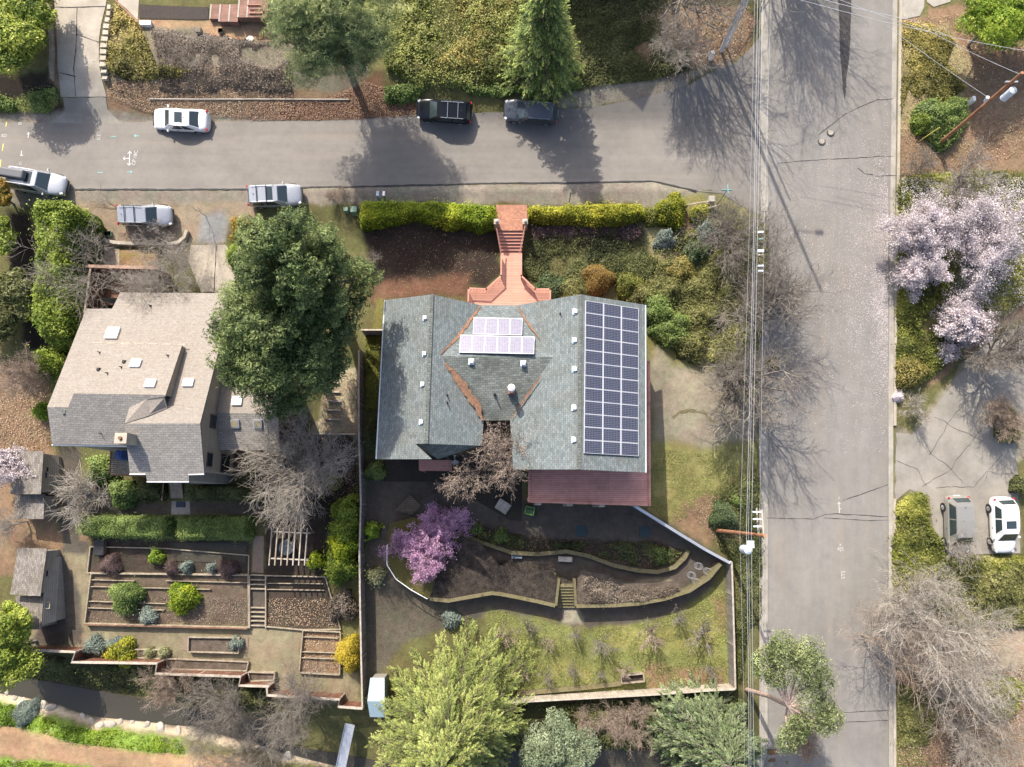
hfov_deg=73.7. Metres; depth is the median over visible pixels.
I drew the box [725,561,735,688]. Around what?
garden fence
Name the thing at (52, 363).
shrub
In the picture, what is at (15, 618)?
evergreen tree
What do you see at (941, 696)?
bare tree
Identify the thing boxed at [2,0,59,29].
evergreen tree
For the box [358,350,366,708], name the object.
boundary fence
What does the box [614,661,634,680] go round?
fruit tree
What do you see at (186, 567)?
shrub
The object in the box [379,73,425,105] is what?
ferns
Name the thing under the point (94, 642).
shrub
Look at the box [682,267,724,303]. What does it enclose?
shrub
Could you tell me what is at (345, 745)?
footbridge
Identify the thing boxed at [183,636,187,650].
brick pad
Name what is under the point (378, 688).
garden shed
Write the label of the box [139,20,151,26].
utility vault
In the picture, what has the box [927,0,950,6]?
driveway apron
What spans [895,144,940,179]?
bare tree
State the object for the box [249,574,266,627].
garden stairs
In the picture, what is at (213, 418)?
window
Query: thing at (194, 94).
fallen leaves
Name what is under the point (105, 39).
driveway steps
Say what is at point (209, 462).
window
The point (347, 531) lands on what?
shrub
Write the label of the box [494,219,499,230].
gate pillar
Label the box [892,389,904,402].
shrub
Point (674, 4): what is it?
bare tree
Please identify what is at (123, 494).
shrub
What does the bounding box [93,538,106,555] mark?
storage bench
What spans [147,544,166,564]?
shrub
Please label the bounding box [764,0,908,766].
side street
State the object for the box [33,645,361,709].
stepped fence
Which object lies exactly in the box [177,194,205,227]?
bare tree
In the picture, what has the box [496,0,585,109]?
fir tree
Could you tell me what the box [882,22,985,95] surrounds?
overhead wire
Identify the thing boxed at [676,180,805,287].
bare tree
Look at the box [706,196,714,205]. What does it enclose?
lattice box
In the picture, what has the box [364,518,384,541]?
shrub
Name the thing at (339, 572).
shrub
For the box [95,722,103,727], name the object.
boulder
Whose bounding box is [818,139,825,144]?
manhole cover
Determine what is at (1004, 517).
parked car
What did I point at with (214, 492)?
hedge
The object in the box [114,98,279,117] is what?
fallen leaves
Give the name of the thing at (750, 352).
overhead wire
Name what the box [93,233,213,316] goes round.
bare tree
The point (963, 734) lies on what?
bare tree
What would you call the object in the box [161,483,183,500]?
back steps
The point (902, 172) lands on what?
fallen leaves
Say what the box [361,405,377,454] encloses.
shrub
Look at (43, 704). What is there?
boulder
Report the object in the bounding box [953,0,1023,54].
evergreen tree
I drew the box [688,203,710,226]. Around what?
shrub
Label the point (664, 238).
shrub
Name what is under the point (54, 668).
ivy
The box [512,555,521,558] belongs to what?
bucket box
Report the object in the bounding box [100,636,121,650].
shrub
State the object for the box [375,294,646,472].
shingled house
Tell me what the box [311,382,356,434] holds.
timber steps
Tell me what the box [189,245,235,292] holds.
driveway
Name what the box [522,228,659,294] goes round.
ground cover
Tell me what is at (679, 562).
retaining wall
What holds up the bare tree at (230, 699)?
on the ground at (402, 620)
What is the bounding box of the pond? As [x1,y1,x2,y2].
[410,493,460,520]
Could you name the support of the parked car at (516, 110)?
on the street at (695, 135)
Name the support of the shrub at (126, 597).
on the garden bed at (88, 599)
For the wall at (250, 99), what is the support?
on the ground at (402, 620)
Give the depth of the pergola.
55.45 m
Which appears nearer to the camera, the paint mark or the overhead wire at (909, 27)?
the overhead wire at (909, 27)
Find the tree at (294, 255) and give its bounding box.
[229,201,384,346]
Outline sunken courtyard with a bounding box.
[83,264,169,315]
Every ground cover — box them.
[0,85,58,113]
[93,3,190,83]
[117,26,292,97]
[357,336,381,412]
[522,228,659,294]
[528,221,646,243]
[643,214,777,380]
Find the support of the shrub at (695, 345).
on the ground at (402, 620)
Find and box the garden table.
[279,540,292,554]
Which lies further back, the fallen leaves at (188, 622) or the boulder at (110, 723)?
the boulder at (110, 723)
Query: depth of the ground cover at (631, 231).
57.34 m
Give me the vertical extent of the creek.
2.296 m
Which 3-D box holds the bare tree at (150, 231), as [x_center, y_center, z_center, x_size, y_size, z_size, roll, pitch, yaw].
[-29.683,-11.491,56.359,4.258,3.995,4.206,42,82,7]
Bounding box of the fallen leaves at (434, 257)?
[373,226,497,295]
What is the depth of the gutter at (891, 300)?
57.56 m
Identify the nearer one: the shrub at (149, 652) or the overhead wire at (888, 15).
the overhead wire at (888, 15)
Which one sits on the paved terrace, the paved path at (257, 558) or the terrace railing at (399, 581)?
the terrace railing at (399, 581)
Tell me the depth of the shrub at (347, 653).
56.62 m
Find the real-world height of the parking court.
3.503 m
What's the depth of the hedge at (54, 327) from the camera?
54.16 m
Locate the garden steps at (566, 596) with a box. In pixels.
[555,578,576,607]
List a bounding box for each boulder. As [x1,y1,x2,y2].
[40,700,45,708]
[45,704,56,710]
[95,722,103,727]
[104,720,115,727]
[117,718,122,724]
[143,721,149,727]
[156,722,164,732]
[175,725,180,734]
[283,751,292,760]
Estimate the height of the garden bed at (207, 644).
1.034 m
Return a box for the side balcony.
[109,451,145,476]
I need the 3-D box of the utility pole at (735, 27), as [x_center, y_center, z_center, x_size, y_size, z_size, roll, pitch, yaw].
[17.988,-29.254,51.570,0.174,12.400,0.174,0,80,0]
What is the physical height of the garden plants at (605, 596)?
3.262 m
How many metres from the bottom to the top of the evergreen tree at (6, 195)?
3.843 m
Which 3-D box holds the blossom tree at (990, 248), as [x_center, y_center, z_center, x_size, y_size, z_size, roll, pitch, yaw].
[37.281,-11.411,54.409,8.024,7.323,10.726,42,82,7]
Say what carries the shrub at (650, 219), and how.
on the ground at (402, 620)
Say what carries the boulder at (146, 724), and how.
on the ground at (402, 620)
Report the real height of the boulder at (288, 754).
0.400 m
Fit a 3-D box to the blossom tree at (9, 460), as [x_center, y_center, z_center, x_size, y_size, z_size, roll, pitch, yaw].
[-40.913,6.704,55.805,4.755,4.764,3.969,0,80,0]
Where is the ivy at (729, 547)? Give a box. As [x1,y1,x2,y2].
[710,467,766,576]
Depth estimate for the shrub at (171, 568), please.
57.29 m
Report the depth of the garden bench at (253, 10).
55.68 m
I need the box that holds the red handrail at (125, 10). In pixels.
[115,0,143,29]
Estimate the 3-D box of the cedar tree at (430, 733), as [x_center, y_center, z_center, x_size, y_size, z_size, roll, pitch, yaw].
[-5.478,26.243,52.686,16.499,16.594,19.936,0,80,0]
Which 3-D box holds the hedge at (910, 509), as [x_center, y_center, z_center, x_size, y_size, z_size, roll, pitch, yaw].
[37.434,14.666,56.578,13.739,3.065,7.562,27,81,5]
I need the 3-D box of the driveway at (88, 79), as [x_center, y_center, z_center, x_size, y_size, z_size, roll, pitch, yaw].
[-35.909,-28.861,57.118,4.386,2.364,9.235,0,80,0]
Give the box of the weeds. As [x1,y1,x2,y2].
[565,0,695,92]
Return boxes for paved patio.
[383,428,521,520]
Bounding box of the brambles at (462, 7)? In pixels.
[434,0,515,74]
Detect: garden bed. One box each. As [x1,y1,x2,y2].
[84,573,248,627]
[87,546,249,574]
[133,648,168,658]
[166,658,249,671]
[187,636,241,653]
[247,670,276,681]
[266,575,341,630]
[299,630,341,675]
[619,671,644,683]
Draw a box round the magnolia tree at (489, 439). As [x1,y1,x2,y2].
[433,392,540,503]
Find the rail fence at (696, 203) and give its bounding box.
[685,201,707,209]
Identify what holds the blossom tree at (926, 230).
on the ground at (402, 620)
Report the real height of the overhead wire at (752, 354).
12.799 m
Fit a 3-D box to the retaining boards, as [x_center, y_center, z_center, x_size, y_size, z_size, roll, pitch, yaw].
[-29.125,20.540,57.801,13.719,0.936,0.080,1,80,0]
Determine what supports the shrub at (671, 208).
on the ground at (402, 620)
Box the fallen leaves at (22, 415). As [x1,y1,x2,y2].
[0,355,48,450]
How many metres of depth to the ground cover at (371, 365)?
57.28 m
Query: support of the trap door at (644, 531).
on the ground at (402, 620)
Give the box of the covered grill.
[115,450,127,459]
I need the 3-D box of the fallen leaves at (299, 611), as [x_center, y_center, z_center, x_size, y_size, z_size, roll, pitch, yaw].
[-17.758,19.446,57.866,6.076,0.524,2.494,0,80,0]
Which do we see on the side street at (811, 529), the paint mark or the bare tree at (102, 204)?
the paint mark
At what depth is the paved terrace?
56.75 m
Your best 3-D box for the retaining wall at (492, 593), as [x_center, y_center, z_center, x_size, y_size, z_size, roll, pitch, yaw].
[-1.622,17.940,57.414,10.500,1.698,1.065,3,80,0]
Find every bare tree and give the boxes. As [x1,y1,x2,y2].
[0,340,52,405]
[0,487,27,548]
[2,204,134,320]
[38,463,113,533]
[84,186,114,211]
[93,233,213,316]
[120,218,185,261]
[130,651,200,711]
[159,666,249,766]
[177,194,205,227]
[188,688,317,766]
[216,388,366,551]
[255,655,340,757]
[263,484,314,529]
[321,184,347,205]
[352,248,383,263]
[573,700,601,746]
[584,698,658,759]
[648,0,794,56]
[649,7,717,72]
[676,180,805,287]
[692,332,840,452]
[705,224,852,356]
[780,700,824,764]
[831,594,973,746]
[858,547,1005,728]
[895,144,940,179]
[895,389,933,429]
[896,598,1023,737]
[913,667,973,732]
[919,683,1023,766]
[931,127,1011,214]
[942,520,1002,574]
[964,297,1023,385]
[974,391,1023,443]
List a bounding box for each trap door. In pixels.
[576,525,586,535]
[639,526,649,536]
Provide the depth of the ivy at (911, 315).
56.95 m
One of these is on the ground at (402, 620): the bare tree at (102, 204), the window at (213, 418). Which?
the bare tree at (102, 204)
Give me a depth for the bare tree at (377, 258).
57.06 m
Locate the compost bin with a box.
[524,506,534,515]
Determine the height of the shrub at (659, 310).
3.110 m
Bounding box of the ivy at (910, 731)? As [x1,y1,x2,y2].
[890,683,948,756]
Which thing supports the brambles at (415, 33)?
on the ground at (402, 620)
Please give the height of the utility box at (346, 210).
0.570 m
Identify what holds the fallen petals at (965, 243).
on the ivy at (936, 178)
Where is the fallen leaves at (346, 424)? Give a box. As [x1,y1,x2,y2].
[281,372,357,497]
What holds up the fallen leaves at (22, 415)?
on the ground at (402, 620)
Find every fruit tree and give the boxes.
[494,619,518,647]
[515,613,543,636]
[515,668,529,682]
[538,667,556,690]
[539,635,554,652]
[564,659,585,681]
[566,621,582,642]
[589,629,624,659]
[592,670,607,681]
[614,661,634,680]
[636,617,666,652]
[671,604,687,627]
[684,611,716,658]
[700,665,723,682]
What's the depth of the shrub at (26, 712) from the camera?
58.39 m
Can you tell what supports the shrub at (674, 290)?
on the ground at (402, 620)
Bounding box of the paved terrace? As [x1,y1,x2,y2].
[387,517,459,598]
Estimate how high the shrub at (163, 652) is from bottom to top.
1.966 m
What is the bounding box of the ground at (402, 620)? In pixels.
[0,0,1023,766]
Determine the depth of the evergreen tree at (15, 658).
53.63 m
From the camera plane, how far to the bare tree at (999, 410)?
55.22 m
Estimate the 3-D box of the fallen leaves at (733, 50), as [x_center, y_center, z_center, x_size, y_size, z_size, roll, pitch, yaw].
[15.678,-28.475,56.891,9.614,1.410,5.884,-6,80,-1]
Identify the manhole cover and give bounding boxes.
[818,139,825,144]
[827,130,834,135]
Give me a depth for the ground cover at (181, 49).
56.73 m
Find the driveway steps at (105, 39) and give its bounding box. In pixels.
[99,4,112,80]
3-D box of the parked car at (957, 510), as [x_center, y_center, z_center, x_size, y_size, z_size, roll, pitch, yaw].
[37.102,11.768,56.610,2.330,1.891,4.904,-2,91,0]
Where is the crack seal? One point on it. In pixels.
(393, 185)
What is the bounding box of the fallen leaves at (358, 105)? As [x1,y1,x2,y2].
[239,80,416,120]
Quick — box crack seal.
[75,180,696,191]
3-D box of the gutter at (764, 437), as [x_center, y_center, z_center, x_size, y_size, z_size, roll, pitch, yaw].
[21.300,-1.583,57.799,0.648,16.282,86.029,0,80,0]
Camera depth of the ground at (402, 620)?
57.81 m
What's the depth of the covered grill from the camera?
53.41 m
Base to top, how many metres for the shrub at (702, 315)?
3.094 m
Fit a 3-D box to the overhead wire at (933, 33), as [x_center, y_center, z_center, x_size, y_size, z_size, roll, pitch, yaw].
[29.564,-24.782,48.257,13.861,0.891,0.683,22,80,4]
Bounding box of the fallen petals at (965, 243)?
[901,177,1023,325]
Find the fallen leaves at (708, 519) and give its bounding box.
[685,493,762,573]
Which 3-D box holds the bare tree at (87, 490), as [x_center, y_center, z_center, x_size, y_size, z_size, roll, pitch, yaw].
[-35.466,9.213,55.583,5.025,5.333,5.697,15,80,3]
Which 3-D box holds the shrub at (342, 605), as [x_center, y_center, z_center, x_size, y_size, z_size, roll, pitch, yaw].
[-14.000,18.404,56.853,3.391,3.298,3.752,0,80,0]
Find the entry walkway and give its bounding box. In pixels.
[467,205,550,304]
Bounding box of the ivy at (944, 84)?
[900,18,980,112]
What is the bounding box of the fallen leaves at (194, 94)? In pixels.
[107,65,292,113]
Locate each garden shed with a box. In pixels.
[10,451,63,518]
[10,548,65,628]
[367,674,388,716]
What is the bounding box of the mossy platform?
[104,246,159,265]
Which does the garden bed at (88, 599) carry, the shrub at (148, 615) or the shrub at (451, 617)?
the shrub at (148, 615)
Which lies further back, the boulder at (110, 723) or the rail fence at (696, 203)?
the boulder at (110, 723)
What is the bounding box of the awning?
[419,460,452,471]
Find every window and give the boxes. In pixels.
[45,602,50,608]
[206,452,212,466]
[209,414,216,428]
[220,453,229,473]
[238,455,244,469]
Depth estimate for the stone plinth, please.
57.53 m
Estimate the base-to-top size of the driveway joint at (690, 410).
0.338 m
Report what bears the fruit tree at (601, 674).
on the ground at (402, 620)
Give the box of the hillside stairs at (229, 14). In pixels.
[209,0,270,25]
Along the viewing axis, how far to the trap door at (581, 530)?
57.71 m
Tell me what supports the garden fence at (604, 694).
on the ground at (402, 620)
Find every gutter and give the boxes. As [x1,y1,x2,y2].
[756,0,767,766]
[888,0,896,766]
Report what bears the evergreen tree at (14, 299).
on the ground at (402, 620)
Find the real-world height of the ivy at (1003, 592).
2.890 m
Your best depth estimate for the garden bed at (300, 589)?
57.72 m
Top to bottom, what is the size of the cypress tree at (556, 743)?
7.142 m
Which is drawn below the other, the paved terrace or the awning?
the paved terrace
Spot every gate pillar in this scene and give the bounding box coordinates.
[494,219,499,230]
[522,219,527,230]
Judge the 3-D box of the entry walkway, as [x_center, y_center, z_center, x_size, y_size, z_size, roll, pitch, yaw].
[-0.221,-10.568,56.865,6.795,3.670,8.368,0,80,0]
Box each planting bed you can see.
[430,536,556,602]
[577,571,680,603]
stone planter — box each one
[195,27,201,33]
[218,28,223,34]
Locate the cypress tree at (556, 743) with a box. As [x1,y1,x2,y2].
[518,706,601,766]
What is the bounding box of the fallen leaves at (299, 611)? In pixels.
[267,598,337,626]
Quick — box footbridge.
[336,723,354,766]
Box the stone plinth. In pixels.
[495,498,510,513]
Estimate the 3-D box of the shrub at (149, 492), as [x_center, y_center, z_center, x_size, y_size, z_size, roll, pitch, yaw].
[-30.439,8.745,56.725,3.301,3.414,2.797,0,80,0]
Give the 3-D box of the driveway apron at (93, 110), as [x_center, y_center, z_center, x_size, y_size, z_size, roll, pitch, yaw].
[-36.265,-23.082,57.723,6.321,0.923,1.944,0,80,0]
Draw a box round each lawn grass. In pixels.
[485,589,728,694]
[651,448,751,521]
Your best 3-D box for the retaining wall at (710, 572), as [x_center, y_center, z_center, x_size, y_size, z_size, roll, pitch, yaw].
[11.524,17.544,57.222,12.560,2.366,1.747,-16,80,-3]
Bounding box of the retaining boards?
[84,624,248,628]
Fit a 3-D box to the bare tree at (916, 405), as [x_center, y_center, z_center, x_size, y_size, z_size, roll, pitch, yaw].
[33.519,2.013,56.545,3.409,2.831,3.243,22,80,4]
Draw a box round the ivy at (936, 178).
[893,162,1023,320]
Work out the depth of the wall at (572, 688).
57.61 m
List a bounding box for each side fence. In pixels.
[361,329,381,335]
[632,506,730,563]
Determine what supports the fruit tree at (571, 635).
on the ground at (402, 620)
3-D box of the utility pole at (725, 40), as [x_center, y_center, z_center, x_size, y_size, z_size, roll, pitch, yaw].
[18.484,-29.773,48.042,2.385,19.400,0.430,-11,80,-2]
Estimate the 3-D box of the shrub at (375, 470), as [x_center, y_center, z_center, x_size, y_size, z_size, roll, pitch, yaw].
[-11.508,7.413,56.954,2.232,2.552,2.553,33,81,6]
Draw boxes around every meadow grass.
[0,704,184,764]
[0,755,73,766]
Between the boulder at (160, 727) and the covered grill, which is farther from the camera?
the boulder at (160, 727)
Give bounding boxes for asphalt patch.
[838,0,850,98]
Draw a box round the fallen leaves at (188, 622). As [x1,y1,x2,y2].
[87,595,247,624]
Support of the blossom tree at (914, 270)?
on the ground at (402, 620)
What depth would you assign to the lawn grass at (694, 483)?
57.73 m
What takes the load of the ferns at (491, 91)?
on the ground at (402, 620)
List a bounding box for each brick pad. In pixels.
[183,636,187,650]
[241,637,248,651]
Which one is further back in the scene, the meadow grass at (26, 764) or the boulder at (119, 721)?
the boulder at (119, 721)
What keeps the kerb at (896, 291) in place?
on the ground at (402, 620)
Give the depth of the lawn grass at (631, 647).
57.88 m
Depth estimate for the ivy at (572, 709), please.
57.78 m
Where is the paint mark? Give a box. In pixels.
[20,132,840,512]
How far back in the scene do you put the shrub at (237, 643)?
57.40 m
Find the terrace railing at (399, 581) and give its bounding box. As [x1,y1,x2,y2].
[386,544,428,598]
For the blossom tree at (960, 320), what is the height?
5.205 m
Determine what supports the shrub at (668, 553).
on the ground at (402, 620)
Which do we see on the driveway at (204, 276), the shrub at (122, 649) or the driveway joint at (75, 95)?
the driveway joint at (75, 95)
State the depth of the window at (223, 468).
53.45 m
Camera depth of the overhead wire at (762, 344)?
49.80 m
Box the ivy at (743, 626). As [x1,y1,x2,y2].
[729,556,766,687]
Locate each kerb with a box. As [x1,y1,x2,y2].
[755,257,760,763]
[892,0,901,766]
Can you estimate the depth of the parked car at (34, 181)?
55.77 m
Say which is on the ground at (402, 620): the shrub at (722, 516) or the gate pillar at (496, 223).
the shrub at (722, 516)
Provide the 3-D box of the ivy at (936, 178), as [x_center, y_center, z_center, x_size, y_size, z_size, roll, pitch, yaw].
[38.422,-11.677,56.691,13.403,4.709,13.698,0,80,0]
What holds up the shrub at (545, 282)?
on the ground at (402, 620)
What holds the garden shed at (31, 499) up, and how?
on the ground at (402, 620)
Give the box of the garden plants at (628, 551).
[467,528,681,567]
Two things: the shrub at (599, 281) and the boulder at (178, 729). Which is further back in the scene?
the boulder at (178, 729)
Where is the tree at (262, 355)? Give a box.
[201,279,358,422]
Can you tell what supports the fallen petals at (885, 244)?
on the side street at (811, 529)
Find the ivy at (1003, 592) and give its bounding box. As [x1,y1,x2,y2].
[892,549,1023,633]
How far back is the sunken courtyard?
56.78 m
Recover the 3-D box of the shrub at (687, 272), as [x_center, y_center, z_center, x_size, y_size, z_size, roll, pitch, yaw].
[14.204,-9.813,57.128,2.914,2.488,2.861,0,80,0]
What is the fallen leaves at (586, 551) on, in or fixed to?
on the ground at (402, 620)
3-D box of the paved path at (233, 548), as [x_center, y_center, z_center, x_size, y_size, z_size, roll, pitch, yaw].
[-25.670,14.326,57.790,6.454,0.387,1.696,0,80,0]
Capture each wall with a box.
[47,0,55,80]
[103,229,189,246]
[149,98,348,100]
[429,591,554,606]
[461,533,689,573]
[517,681,621,695]
[575,562,721,607]
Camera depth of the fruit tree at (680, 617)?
56.74 m
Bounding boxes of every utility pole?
[716,508,766,553]
[719,0,745,52]
[726,0,748,47]
[940,71,1023,143]
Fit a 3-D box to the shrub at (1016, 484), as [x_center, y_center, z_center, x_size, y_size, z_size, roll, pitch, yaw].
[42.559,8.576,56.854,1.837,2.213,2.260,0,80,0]
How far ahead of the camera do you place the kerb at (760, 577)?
57.48 m
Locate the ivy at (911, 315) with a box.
[891,249,969,386]
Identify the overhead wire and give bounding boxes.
[740,3,754,766]
[746,0,757,692]
[748,21,759,696]
[751,3,762,735]
[759,12,770,766]
[802,0,1023,50]
[826,0,945,34]
[841,0,1018,73]
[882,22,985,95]
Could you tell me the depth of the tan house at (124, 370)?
50.56 m
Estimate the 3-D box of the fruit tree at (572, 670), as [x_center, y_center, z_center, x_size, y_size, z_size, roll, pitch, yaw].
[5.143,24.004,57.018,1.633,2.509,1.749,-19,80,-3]
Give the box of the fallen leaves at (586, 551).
[489,531,681,566]
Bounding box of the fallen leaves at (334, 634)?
[301,631,338,672]
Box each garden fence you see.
[506,684,734,703]
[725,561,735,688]
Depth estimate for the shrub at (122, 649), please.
57.20 m
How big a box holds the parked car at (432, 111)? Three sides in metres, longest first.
4.705 x 2.220 x 1.811 m
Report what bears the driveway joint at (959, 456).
on the parking court
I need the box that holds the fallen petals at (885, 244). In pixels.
[769,2,887,452]
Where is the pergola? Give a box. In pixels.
[268,528,314,565]
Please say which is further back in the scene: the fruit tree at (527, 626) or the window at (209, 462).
the fruit tree at (527, 626)
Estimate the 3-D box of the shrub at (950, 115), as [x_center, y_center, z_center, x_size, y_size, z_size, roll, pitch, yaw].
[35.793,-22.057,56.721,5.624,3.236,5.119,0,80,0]
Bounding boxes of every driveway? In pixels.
[54,0,105,96]
[118,0,138,19]
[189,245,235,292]
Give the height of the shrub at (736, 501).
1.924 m
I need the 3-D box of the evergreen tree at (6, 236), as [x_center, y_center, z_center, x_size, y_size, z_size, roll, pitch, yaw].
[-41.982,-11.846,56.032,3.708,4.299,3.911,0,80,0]
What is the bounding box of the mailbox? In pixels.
[376,191,380,200]
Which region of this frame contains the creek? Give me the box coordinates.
[0,677,674,766]
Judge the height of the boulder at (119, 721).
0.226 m
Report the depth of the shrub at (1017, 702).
56.42 m
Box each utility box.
[104,231,112,236]
[343,207,348,213]
[350,206,357,215]
[708,50,714,60]
[968,96,975,104]
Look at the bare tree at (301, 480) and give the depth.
52.09 m
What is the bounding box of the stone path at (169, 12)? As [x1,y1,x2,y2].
[139,4,207,19]
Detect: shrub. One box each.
[10,696,42,728]
[23,342,68,383]
[27,400,49,424]
[74,632,107,655]
[84,454,119,486]
[96,552,128,580]
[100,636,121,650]
[101,635,138,669]
[103,580,147,630]
[104,476,140,509]
[131,601,159,627]
[132,477,167,504]
[141,646,155,660]
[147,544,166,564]
[154,555,181,578]
[156,645,171,659]
[163,580,202,617]
[178,557,193,574]
[198,562,217,572]
[210,556,240,580]
[211,238,243,271]
[224,634,245,652]
[227,213,250,245]
[305,550,326,573]
[315,546,364,590]
[323,535,365,564]
[324,472,343,493]
[325,516,362,543]
[326,584,361,621]
[328,632,364,674]
[329,486,377,532]
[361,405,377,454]
[363,460,387,481]
[363,564,388,587]
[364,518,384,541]
[436,609,461,629]
[468,519,484,535]
[493,526,509,542]
[534,271,570,298]
[560,273,591,296]
[570,259,615,296]
[612,267,643,300]
[625,271,653,307]
[642,287,677,327]
[643,206,658,227]
[646,270,685,306]
[646,307,691,354]
[652,228,682,250]
[653,191,685,231]
[655,547,670,565]
[665,249,696,283]
[672,320,713,366]
[680,237,712,266]
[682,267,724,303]
[685,299,726,337]
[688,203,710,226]
[694,218,718,245]
[708,498,739,529]
[729,491,743,506]
[765,357,780,370]
[888,349,934,393]
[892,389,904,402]
[906,109,931,136]
[910,94,979,153]
[978,671,1023,720]
[993,405,1023,444]
[1008,473,1023,495]
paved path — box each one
[171,501,190,514]
[171,543,246,562]
[252,536,263,572]
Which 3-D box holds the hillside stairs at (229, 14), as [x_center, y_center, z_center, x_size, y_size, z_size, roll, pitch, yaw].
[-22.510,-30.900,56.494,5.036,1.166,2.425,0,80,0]
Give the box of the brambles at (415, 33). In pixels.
[381,0,525,91]
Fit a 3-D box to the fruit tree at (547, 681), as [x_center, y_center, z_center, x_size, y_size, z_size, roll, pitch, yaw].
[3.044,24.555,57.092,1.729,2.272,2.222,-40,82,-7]
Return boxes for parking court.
[894,328,1023,555]
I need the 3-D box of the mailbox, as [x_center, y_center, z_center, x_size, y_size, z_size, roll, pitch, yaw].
[-11.061,-15.516,56.673,0.216,1.170,0.454,0,80,0]
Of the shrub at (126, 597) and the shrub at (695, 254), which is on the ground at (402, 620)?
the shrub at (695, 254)
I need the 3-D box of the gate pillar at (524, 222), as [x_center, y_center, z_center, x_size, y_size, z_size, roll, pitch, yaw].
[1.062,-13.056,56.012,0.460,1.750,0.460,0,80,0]
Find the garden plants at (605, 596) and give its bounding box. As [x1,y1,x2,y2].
[576,575,680,607]
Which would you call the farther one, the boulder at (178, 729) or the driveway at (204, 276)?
the boulder at (178, 729)
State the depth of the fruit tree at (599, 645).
56.30 m
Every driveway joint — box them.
[60,6,215,292]
[672,409,729,425]
[896,384,1001,487]
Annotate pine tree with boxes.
[254,0,411,93]
[745,627,846,756]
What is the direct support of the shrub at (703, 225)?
on the ground at (402, 620)
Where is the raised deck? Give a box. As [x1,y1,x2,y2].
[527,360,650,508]
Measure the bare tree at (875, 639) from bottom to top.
8.607 m
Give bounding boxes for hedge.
[19,195,107,355]
[74,512,176,543]
[164,509,258,541]
[175,483,272,507]
[355,195,500,234]
[527,193,650,232]
[886,490,1023,583]
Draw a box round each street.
[0,36,760,213]
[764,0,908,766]
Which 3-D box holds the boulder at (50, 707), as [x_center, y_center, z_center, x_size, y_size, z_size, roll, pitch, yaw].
[-40.051,28.188,59.317,1.028,0.307,0.705,0,80,0]
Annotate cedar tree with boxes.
[364,615,542,766]
[637,670,768,766]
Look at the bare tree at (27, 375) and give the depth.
54.56 m
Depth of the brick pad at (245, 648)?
57.92 m
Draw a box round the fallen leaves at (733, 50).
[641,5,752,79]
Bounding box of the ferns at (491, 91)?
[460,75,584,97]
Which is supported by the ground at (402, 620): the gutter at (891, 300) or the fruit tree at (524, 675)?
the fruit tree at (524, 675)
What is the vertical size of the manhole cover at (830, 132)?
0.046 m
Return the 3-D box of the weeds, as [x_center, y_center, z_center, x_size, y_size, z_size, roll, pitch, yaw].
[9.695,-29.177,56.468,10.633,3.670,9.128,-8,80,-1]
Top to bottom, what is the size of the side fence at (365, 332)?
1.959 m
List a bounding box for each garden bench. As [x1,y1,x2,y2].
[176,501,184,506]
[247,4,262,12]
[558,556,571,561]
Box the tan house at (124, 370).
[47,293,297,483]
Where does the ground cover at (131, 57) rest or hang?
on the ground at (402, 620)
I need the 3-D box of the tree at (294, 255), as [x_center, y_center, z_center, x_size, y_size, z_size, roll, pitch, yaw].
[-14.266,-6.712,48.607,9.384,19.527,8.965,40,82,7]
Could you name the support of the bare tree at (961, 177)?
on the ground at (402, 620)
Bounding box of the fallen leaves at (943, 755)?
[897,667,1023,766]
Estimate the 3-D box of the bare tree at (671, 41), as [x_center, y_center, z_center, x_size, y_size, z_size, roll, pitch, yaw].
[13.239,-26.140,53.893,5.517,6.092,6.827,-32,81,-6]
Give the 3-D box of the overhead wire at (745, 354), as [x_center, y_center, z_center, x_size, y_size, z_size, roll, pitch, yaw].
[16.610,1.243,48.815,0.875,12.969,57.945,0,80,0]
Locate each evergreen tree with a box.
[0,0,49,78]
[0,178,14,206]
[0,215,18,256]
[0,267,34,344]
[0,600,33,647]
[0,630,45,691]
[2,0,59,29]
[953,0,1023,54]
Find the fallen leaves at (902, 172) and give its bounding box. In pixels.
[901,13,1023,176]
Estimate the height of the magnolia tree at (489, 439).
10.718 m
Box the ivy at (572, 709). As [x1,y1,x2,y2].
[522,693,749,753]
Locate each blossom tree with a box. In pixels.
[0,442,35,488]
[378,499,476,590]
[873,184,987,267]
[887,246,953,303]
[929,294,1000,364]
[938,183,1023,310]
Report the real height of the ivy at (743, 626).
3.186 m
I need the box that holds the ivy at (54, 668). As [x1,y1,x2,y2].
[22,652,268,714]
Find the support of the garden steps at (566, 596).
on the ground at (402, 620)
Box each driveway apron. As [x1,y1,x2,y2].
[49,97,121,123]
[902,0,923,18]
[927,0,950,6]
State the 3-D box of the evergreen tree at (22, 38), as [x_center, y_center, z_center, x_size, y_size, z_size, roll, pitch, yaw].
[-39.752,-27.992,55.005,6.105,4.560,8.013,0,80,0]
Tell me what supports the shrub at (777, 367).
on the ground at (402, 620)
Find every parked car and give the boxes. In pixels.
[0,166,69,198]
[115,202,174,228]
[153,104,210,133]
[246,181,303,208]
[416,95,472,124]
[503,96,558,125]
[940,495,974,553]
[985,496,1020,553]
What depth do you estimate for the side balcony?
54.01 m
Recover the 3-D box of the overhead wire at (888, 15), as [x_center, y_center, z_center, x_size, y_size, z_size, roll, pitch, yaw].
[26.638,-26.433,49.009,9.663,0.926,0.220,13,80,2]
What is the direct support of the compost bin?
on the ground at (402, 620)
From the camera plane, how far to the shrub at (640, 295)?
56.84 m
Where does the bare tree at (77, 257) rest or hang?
on the ground at (402, 620)

